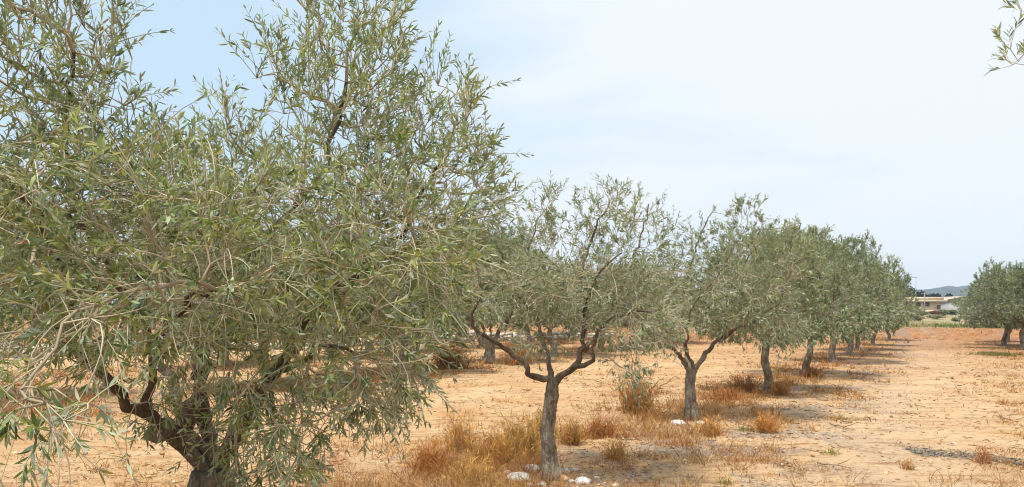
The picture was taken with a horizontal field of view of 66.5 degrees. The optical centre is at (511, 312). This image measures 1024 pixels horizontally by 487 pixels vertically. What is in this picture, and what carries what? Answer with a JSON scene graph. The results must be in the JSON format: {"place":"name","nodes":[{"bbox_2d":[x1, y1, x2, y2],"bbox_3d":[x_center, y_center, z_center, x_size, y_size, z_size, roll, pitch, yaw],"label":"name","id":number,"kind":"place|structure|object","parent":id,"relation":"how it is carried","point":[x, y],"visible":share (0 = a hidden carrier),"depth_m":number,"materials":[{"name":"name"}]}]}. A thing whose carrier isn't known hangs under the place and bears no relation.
{"place":"outdoors","nodes":[
{"label":"outdoors","id":0,"kind":"place"},
{"bbox_2d":[0,308,1023,486],"bbox_3d":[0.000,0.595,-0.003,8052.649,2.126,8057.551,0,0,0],"label":"ground","id":1,"kind":"structure","parent":0,"point":[505,383],"depth_m":11.94,"materials":[{"name":"soil"}]},
{"bbox_2d":[0,234,86,291],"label":"olive tree","id":2,"kind":"object","parent":1,"relation":"on","point":[42,264],"depth_m":37.48,"materials":[{"name":"green plant"}]},
{"bbox_2d":[0,182,104,341],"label":"olive tree","id":3,"kind":"object","parent":1,"relation":"on","point":[12,319],"visible":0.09,"depth_m":13.82,"materials":[{"name":"green plant"}]},
{"bbox_2d":[120,203,223,283],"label":"olive tree","id":4,"kind":"object","parent":1,"relation":"on","point":[148,258],"depth_m":37.89,"materials":[{"name":"green plant"}]},
{"bbox_2d":[143,226,282,366],"bbox_3d":[-8.300,-0.456,22.971,4.656,4.508,4.670,0,0,22],"label":"olive tree","id":5,"kind":"object","parent":1,"relation":"on","point":[226,362],"visible":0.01,"depth_m":22.48,"materials":[{"name":"green plant"}]},
{"bbox_2d":[162,228,353,384],"bbox_3d":[-5.265,-0.109,16.784,4.295,3.831,4.777,0,0,-25],"label":"olive tree","id":6,"kind":"object","parent":1,"relation":"on","point":[324,329],"visible":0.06,"depth_m":15.97,"materials":[{"name":"green plant"}]},
{"bbox_2d":[0,0,542,486],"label":"olive tree","id":7,"kind":"object","parent":1,"relation":"on","point":[240,298],"visible":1,"depth_m":2.77,"materials":[{"name":"green plant"}]},
{"bbox_2d":[0,330,612,357],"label":"rubble wall","id":8,"kind":"structure","parent":1,"relation":"on","point":[560,336],"depth_m":40.83,"materials":[{"name":"stone"}]},
{"bbox_2d":[295,228,395,352],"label":"olive tree","id":9,"kind":"object","parent":1,"relation":"on","point":[348,270],"depth_m":26.91,"materials":[{"name":"green plant"}]},
{"bbox_2d":[329,232,495,371],"bbox_3d":[-2.954,-0.182,20.706,4.799,3.933,4.580,0,0,39],"label":"olive tree","id":10,"kind":"object","parent":1,"relation":"on","point":[446,336],"visible":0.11,"depth_m":20.23,"materials":[{"name":"green plant"}]},
{"bbox_2d":[384,257,460,352],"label":"olive tree","id":11,"kind":"object","parent":1,"relation":"on","point":[414,348],"depth_m":30.31,"materials":[{"name":"green plant"}]},
{"bbox_2d":[399,437,461,473],"bbox_3d":[-0.822,1.442,7.906,0.700,0.399,0.701,0,0,0],"label":"dry bush","id":12,"kind":"object","parent":1,"relation":"on","point":[426,455],"visible":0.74,"depth_m":7.85,"materials":[{"name":"brown plant"}]},
{"bbox_2d":[421,340,481,369],"bbox_3d":[-1.921,1.151,22.540,1.777,1.052,1.851,0,0,42],"label":"dry bush","id":13,"kind":"object","parent":1,"relation":"on","point":[438,361],"visible":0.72,"depth_m":22.36,"materials":[{"name":"brown plant"}]},
{"bbox_2d":[426,408,486,452],"bbox_3d":[-0.581,1.318,8.829,0.732,0.583,0.836,0,0,-12],"label":"dry bush","id":14,"kind":"object","parent":1,"relation":"on","point":[454,432],"visible":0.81,"depth_m":8.84,"materials":[{"name":"brown plant"}]},
{"bbox_2d":[433,449,503,486],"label":"dry bush","id":15,"kind":"object","parent":1,"relation":"on","point":[476,470],"visible":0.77,"depth_m":7.25,"materials":[{"name":"brown plant"}]},
{"bbox_2d":[437,270,516,347],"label":"olive tree","id":16,"kind":"object","parent":1,"relation":"on","point":[480,341],"visible":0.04,"depth_m":34.54,"materials":[{"name":"green plant"}]},
{"bbox_2d":[434,218,557,362],"bbox_3d":[-0.625,-0.690,24.776,4.108,4.696,3.691,0,0,-35],"label":"olive tree","id":17,"kind":"object","parent":1,"relation":"on","point":[489,353],"visible":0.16,"depth_m":24.33,"materials":[{"name":"green plant"}]},
{"bbox_2d":[459,422,540,466],"bbox_3d":[-0.166,1.414,8.240,0.981,0.491,0.998,0,0,0],"label":"dry bush","id":18,"kind":"object","parent":1,"relation":"on","point":[494,447],"visible":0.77,"depth_m":8.17,"materials":[{"name":"brown plant"}]},
{"bbox_2d":[0,311,1023,486],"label":"dry grass","id":19,"kind":"structure","parent":1,"relation":"on","point":[649,420],"depth_m":10.46,"materials":[{"name":"brown plant"}]},
{"bbox_2d":[4,350,1023,486],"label":"leaf litter","id":20,"kind":"object","parent":1,"relation":"on","point":[950,454],"visible":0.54,"depth_m":8.96,"materials":[{"name":"brown plant"}]},
{"bbox_2d":[495,340,537,365],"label":"dry bush","id":21,"kind":"object","parent":1,"relation":"on","point":[514,361],"visible":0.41,"depth_m":23.73,"materials":[{"name":"brown plant"}]},
{"bbox_2d":[13,352,1021,486],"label":"pebbles","id":22,"kind":"object","parent":1,"relation":"on","point":[752,437],"visible":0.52,"depth_m":9.05,"materials":[{"name":"stone"}]},
{"bbox_2d":[506,472,533,480],"bbox_3d":[0.066,1.613,7.532,0.296,0.134,0.244,0,0,0],"label":"white stone","id":23,"kind":"object","parent":1,"relation":"on","point":[524,476],"visible":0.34,"depth_m":7.47,"materials":[{"name":"white stone"}]},
{"bbox_2d":[479,406,566,457],"bbox_3d":[0.125,1.337,8.638,1.067,0.636,0.946,0,0,0],"label":"dry bush","id":24,"kind":"object","parent":1,"relation":"on","point":[525,437],"visible":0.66,"depth_m":8.55,"materials":[{"name":"brown plant"}]},
{"bbox_2d":[500,253,549,343],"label":"olive tree","id":25,"kind":"object","parent":1,"relation":"on","point":[529,339],"visible":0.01,"depth_m":39.53,"materials":[{"name":"green plant"}]},
{"bbox_2d":[525,464,539,471],"bbox_3d":[0.202,1.588,7.893,0.164,0.098,0.213,0,0,0],"label":"white stone","id":26,"kind":"object","parent":1,"relation":"on","point":[535,466],"visible":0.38,"depth_m":7.84,"materials":[{"name":"white stone"}]},
{"bbox_2d":[522,405,565,434],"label":"dry bush","id":27,"kind":"object","parent":1,"relation":"on","point":[540,413],"visible":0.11,"depth_m":10.04,"materials":[{"name":"brown plant"}]},
{"bbox_2d":[494,261,622,355],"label":"olive tree","id":28,"kind":"object","parent":1,"relation":"on","point":[518,323],"visible":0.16,"depth_m":28.32,"materials":[{"name":"green plant"}]},
{"bbox_2d":[559,475,569,481],"bbox_3d":[0.493,1.587,7.420,0.118,0.076,0.112,0,0,19],"label":"white stone","id":29,"kind":"object","parent":1,"relation":"on","point":[564,479],"visible":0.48,"depth_m":7.38,"materials":[{"name":"beige stone"}]},
{"bbox_2d":[552,267,586,340],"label":"olive tree","id":30,"kind":"object","parent":1,"relation":"on","point":[569,336],"depth_m":43.61,"materials":[{"name":"green plant"}]},
{"bbox_2d":[447,170,704,481],"bbox_3d":[0.623,0.102,7.473,2.536,3.051,1.996,0,0,0],"label":"olive tree","id":31,"kind":"object","parent":1,"relation":"on","point":[549,458],"visible":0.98,"depth_m":7.35,"materials":[{"name":"green plant"}]},
{"bbox_2d":[554,416,597,446],"bbox_3d":[0.726,1.435,9.367,0.624,0.422,0.552,0,0,12],"label":"dry bush","id":32,"kind":"object","parent":1,"relation":"on","point":[573,437],"visible":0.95,"depth_m":9.33,"materials":[{"name":"brown plant"}]},
{"bbox_2d":[573,477,591,484],"bbox_3d":[0.667,1.596,7.319,0.179,0.110,0.158,0,0,39],"label":"white stone","id":33,"kind":"object","parent":1,"relation":"on","point":[587,480],"visible":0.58,"depth_m":7.27,"materials":[{"name":"white stone"}]},
{"bbox_2d":[544,260,654,349],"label":"olive tree","id":34,"kind":"object","parent":1,"relation":"on","point":[625,324],"visible":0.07,"depth_m":32.16,"materials":[{"name":"green plant"}]},
{"bbox_2d":[578,411,625,438],"bbox_3d":[1.149,1.435,10.033,0.630,0.404,0.692,0,0,0],"label":"dry bush","id":35,"kind":"object","parent":1,"relation":"on","point":[597,428],"visible":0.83,"depth_m":9.96,"materials":[{"name":"brown plant"}]},
{"bbox_2d":[596,437,637,462],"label":"dry bush","id":36,"kind":"object","parent":1,"relation":"on","point":[617,452],"visible":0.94,"depth_m":8.28,"materials":[{"name":"brown plant"}]},
{"bbox_2d":[606,366,673,414],"bbox_3d":[1.960,1.216,12.313,1.120,0.822,1.037,0,0,-28],"label":"dry bush","id":37,"kind":"object","parent":1,"relation":"on","point":[631,402],"visible":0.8,"depth_m":12.20,"materials":[{"name":"brown plant"}]},
{"bbox_2d":[610,263,680,345],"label":"olive tree","id":38,"kind":"object","parent":1,"relation":"on","point":[649,301],"visible":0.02,"depth_m":36.38,"materials":[{"name":"green plant"}]},
{"bbox_2d":[669,420,684,425],"bbox_3d":[2.353,1.590,11.117,0.227,0.134,0.227,0,0,0],"label":"white stone","id":39,"kind":"object","parent":1,"relation":"on","point":[676,421],"visible":0.52,"depth_m":11.05,"materials":[{"name":"white stone"}]},
{"bbox_2d":[652,276,712,342],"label":"olive tree","id":40,"kind":"object","parent":1,"relation":"on","point":[678,298],"visible":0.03,"depth_m":40.00,"materials":[{"name":"green plant"}]},
{"bbox_2d":[692,413,727,436],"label":"dry bush","id":41,"kind":"object","parent":1,"relation":"on","point":[711,430],"visible":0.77,"depth_m":9.92,"materials":[{"name":"brown plant"}]},
{"bbox_2d":[712,474,738,485],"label":"green weed","id":42,"kind":"object","parent":1,"relation":"on","point":[726,482],"visible":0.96,"depth_m":7.25,"materials":[{"name":"green plant"}]},
{"bbox_2d":[634,193,826,419],"bbox_3d":[3.236,-0.091,11.579,2.790,3.516,2.304,0,0,13],"label":"olive tree","id":43,"kind":"object","parent":1,"relation":"on","point":[687,361],"visible":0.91,"depth_m":11.52,"materials":[{"name":"green plant"}]},
{"bbox_2d":[707,385,753,401],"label":"dry bush","id":44,"kind":"object","parent":1,"relation":"on","point":[727,394],"visible":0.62,"depth_m":14.30,"materials":[{"name":"brown plant"}]},
{"bbox_2d":[731,424,751,431],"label":"green weed","id":45,"kind":"object","parent":1,"relation":"on","point":[741,429],"visible":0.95,"depth_m":10.37,"materials":[{"name":"green plant"}]},
{"bbox_2d":[721,374,764,392],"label":"dry bush","id":46,"kind":"object","parent":1,"relation":"on","point":[747,385],"visible":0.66,"depth_m":15.88,"materials":[{"name":"brown plant"}]},
{"bbox_2d":[745,408,788,432],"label":"dry bush","id":47,"kind":"object","parent":1,"relation":"on","point":[765,424],"visible":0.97,"depth_m":10.23,"materials":[{"name":"orange plant"}]},
{"bbox_2d":[684,221,861,392],"bbox_3d":[5.246,-0.064,15.872,3.422,3.760,3.806,0,0,33],"label":"olive tree","id":48,"kind":"object","parent":1,"relation":"on","point":[822,321],"visible":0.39,"depth_m":15.34,"materials":[{"name":"green plant"}]},
{"bbox_2d":[765,373,794,395],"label":"dry bush","id":49,"kind":"object","parent":1,"relation":"on","point":[782,388],"visible":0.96,"depth_m":15.38,"materials":[{"name":"brown plant"}]},
{"bbox_2d":[797,365,826,377],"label":"dry bush","id":50,"kind":"object","parent":1,"relation":"on","point":[815,373],"visible":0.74,"depth_m":19.28,"materials":[{"name":"brown plant"}]},
{"bbox_2d":[756,224,885,374],"bbox_3d":[7.405,-0.252,19.736,3.810,4.055,3.430,0,0,42],"label":"olive tree","id":51,"kind":"object","parent":1,"relation":"on","point":[864,313],"visible":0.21,"depth_m":19.04,"materials":[{"name":"green plant"}]},
{"bbox_2d":[820,445,841,455],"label":"green weed","id":52,"kind":"object","parent":1,"relation":"on","point":[832,451],"visible":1,"depth_m":8.64,"materials":[{"name":"green plant"}]},
{"bbox_2d":[817,458,850,467],"bbox_3d":[3.276,1.512,7.929,0.077,0.112,0.377,0,0,-37],"label":"fallen stick","id":53,"kind":"object","parent":1,"relation":"on","point":[833,464],"visible":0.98,"depth_m":7.89,"materials":[{"name":"brown wood"}]},
{"bbox_2d":[830,422,856,429],"bbox_3d":[4.541,1.532,10.686,0.080,0.105,0.559,0,0,-14],"label":"fallen stick","id":54,"kind":"object","parent":1,"relation":"on","point":[843,426],"visible":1,"depth_m":10.62,"materials":[{"name":"brown wood"}]},
{"bbox_2d":[788,229,916,361],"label":"olive tree","id":55,"kind":"object","parent":1,"relation":"on","point":[892,312],"visible":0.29,"depth_m":24.55,"materials":[{"name":"green plant"}]},
{"bbox_2d":[820,234,904,354],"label":"olive tree","id":56,"kind":"object","parent":1,"relation":"on","point":[849,350],"visible":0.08,"depth_m":28.53,"materials":[{"name":"green plant"}]},
{"bbox_2d":[840,253,913,349],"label":"olive tree","id":57,"kind":"object","parent":1,"relation":"on","point":[892,289],"visible":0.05,"depth_m":32.04,"materials":[{"name":"green plant"}]},
{"bbox_2d":[870,283,921,344],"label":"olive tree","id":58,"kind":"object","parent":1,"relation":"on","point":[910,315],"visible":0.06,"depth_m":37.01,"materials":[{"name":"green plant"}]},
{"bbox_2d":[885,271,924,339],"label":"olive tree","id":59,"kind":"object","parent":1,"relation":"on","point":[905,281],"visible":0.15,"depth_m":44.03,"materials":[{"name":"green plant"}]},
{"bbox_2d":[898,287,918,296],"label":"dark tree","id":60,"kind":"object","parent":1,"relation":"on","point":[912,288],"visible":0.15,"depth_m":214.23,"materials":[{"name":"green plant"}]},
{"bbox_2d":[896,456,924,470],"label":"dry bush","id":61,"kind":"object","parent":1,"relation":"on","point":[906,466],"visible":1,"depth_m":7.94,"materials":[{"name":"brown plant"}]},
{"bbox_2d":[894,297,947,314],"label":"cream house","id":62,"kind":"structure","parent":1,"relation":"on","point":[932,303],"depth_m":164.87,"materials":[{"name":"beige paint"}]},
{"bbox_2d":[915,289,931,296],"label":"dark tree","id":63,"kind":"object","parent":1,"relation":"on","point":[921,294],"visible":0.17,"depth_m":204.39,"materials":[{"name":"green plant"}]},
{"bbox_2d":[928,310,941,314],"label":"meadow shrub","id":64,"kind":"object","parent":1,"relation":"on","point":[936,312],"visible":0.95,"depth_m":104.69,"materials":[{"name":"green plant"}]},
{"bbox_2d":[926,314,945,318],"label":"meadow shrub","id":65,"kind":"object","parent":1,"relation":"on","point":[933,316],"visible":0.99,"depth_m":91.63,"materials":[{"name":"green plant"}]},
{"bbox_2d":[930,293,941,296],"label":"dark tree","id":66,"kind":"object","parent":1,"relation":"on","point":[935,295],"visible":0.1,"depth_m":209.51,"materials":[{"name":"green plant"}]},
{"bbox_2d":[939,309,947,315],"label":"meadow shrub","id":67,"kind":"object","parent":1,"relation":"on","point":[944,312],"visible":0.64,"depth_m":107.59,"materials":[{"name":"green plant"}]},
{"bbox_2d":[948,309,957,315],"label":"meadow shrub","id":68,"kind":"object","parent":1,"relation":"on","point":[951,312],"visible":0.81,"depth_m":111.64,"materials":[{"name":"green plant"}]},
{"bbox_2d":[949,318,959,321],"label":"meadow shrub","id":69,"kind":"object","parent":1,"relation":"on","point":[954,319],"visible":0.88,"depth_m":81.83,"materials":[{"name":"green plant"}]},
{"bbox_2d":[940,296,970,314],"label":"grey house","id":70,"kind":"structure","parent":1,"relation":"on","point":[946,305],"depth_m":172.00,"materials":[{"name":"concrete"}]},
{"bbox_2d":[950,283,994,327],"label":"olive tree","id":71,"kind":"object","parent":1,"relation":"on","point":[958,301],"visible":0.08,"depth_m":48.75,"materials":[{"name":"green plant"}]},
{"bbox_2d":[967,443,1001,464],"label":"dry bush","id":72,"kind":"object","parent":1,"relation":"on","point":[979,459],"visible":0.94,"depth_m":8.23,"materials":[{"name":"brown plant"}]},
{"bbox_2d":[949,350,1023,356],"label":"weeds","id":73,"kind":"object","parent":1,"relation":"on","point":[994,353],"visible":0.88,"depth_m":29.08,"materials":[{"name":"brown plant"}]},
{"bbox_2d":[955,263,1023,344],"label":"olive tree","id":74,"kind":"object","parent":1,"relation":"on","point":[964,305],"visible":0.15,"depth_m":37.90,"materials":[{"name":"green plant"}]},
{"bbox_2d":[959,256,1023,349],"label":"olive tree","id":75,"kind":"object","parent":1,"relation":"on","point":[1012,308],"visible":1,"depth_m":33.60,"materials":[{"name":"green plant"}]},
{"bbox_2d":[976,267,1021,341],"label":"olive tree","id":76,"kind":"object","parent":1,"relation":"on","point":[1008,336],"visible":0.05,"depth_m":41.65,"materials":[{"name":"green plant"}]},
{"bbox_2d":[983,0,1023,76],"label":"olive tree","id":77,"kind":"object","parent":1,"relation":"on","point":[997,31],"visible":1,"depth_m":4.47,"materials":[{"name":"green plant"}]},
{"bbox_2d":[999,272,1023,329],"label":"olive tree","id":78,"kind":"object","parent":1,"relation":"on","point":[1014,325],"visible":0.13,"depth_m":35.74,"materials":[{"name":"green plant"}]},
{"bbox_2d":[0,0,1023,309],"label":"sky","id":79,"kind":"structure","parent":0,"point":[881,117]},
{"bbox_2d":[699,321,1021,327],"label":"meadow grass","id":80,"kind":"structure","parent":0,"point":[951,325],"depth_m":51.44,"materials":[{"name":"green plant"}]},
{"bbox_2d":[889,286,973,296],"bbox_3d":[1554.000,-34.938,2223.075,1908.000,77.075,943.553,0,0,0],"label":"hill","id":81,"kind":"structure","parent":0,"point":[943,291],"depth_m":1993.08,"materials":[{"name":"grey"}]}
]}

